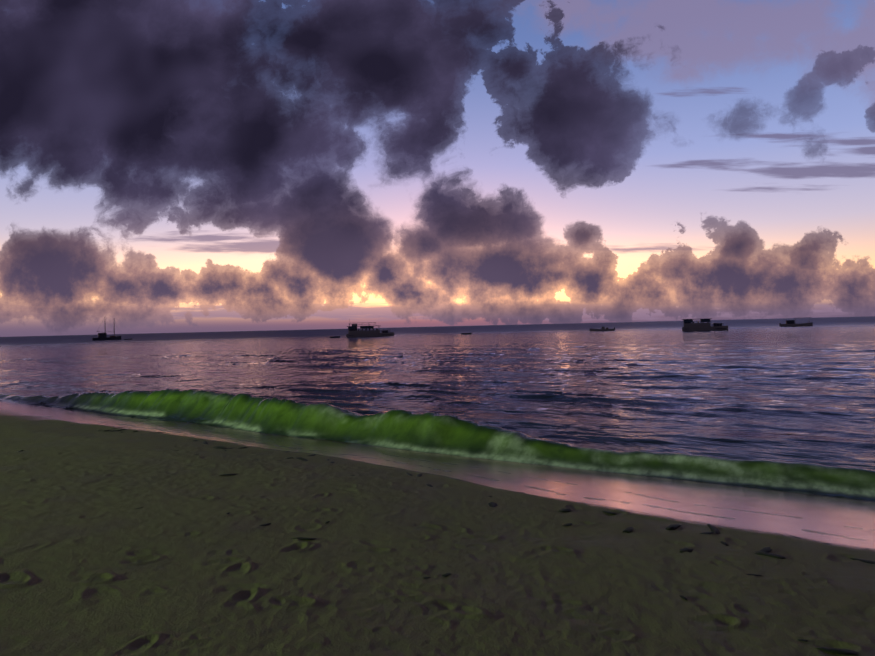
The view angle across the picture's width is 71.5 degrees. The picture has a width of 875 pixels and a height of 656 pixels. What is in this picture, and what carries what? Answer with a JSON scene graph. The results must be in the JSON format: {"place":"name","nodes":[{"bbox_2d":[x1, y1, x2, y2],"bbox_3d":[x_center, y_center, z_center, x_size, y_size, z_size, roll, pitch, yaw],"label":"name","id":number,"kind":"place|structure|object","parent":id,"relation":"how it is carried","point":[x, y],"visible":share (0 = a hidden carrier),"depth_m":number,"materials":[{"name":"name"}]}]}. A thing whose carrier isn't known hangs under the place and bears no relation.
{"place":"outdoors","nodes":[
{"label":"outdoors","id":0,"kind":"place"},
{"bbox_2d":[0,401,484,532],"bbox_3d":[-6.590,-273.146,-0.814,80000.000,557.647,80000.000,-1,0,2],"label":"ground","id":1,"kind":"structure","parent":0,"point":[12,411],"depth_m":18.39,"materials":[{"name":"grey sand"}]},
{"bbox_2d":[0,420,874,655],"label":"beach sand","id":2,"kind":"structure","parent":0,"point":[95,562],"depth_m":5.15,"materials":[{"name":"sand"}]},
{"bbox_2d":[18,424,874,655],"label":"seaweed debris","id":3,"kind":"object","parent":2,"relation":"on","point":[764,551],"visible":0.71,"depth_m":5.99,"materials":[{"name":"black plant"}]},
{"bbox_2d":[0,316,874,501],"bbox_3d":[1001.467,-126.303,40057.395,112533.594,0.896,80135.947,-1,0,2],"label":"sea water","id":4,"kind":"structure","parent":0,"point":[769,404],"depth_m":23.73,"materials":[{"name":"liquid"}]},
{"bbox_2d":[92,321,120,340],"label":"sailboat","id":5,"kind":"object","parent":4,"relation":"on","point":[102,336],"visible":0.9,"depth_m":262.25,"materials":[{"name":"paint"}]},
{"bbox_2d":[346,322,393,336],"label":"boat","id":6,"kind":"object","parent":4,"relation":"on","point":[353,332],"visible":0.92,"depth_m":181.50,"materials":[{"name":"paint"}]},
{"bbox_2d":[589,327,614,330],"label":"boat","id":7,"kind":"object","parent":4,"relation":"on","point":[601,329],"visible":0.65,"depth_m":182.45,"materials":[{"name":"paint"}]},
{"bbox_2d":[682,318,727,330],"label":"boat","id":8,"kind":"object","parent":4,"relation":"on","point":[688,325],"visible":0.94,"depth_m":149.50,"materials":[{"name":"paint"}]},
{"bbox_2d":[779,317,812,326],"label":"boat","id":9,"kind":"object","parent":4,"relation":"on","point":[789,323],"visible":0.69,"depth_m":184.48,"materials":[{"name":"paint"}]},
{"bbox_2d":[0,0,874,336],"label":"sky","id":10,"kind":"structure","parent":0,"point":[167,166],"materials":[{"name":"purple"}]}
]}

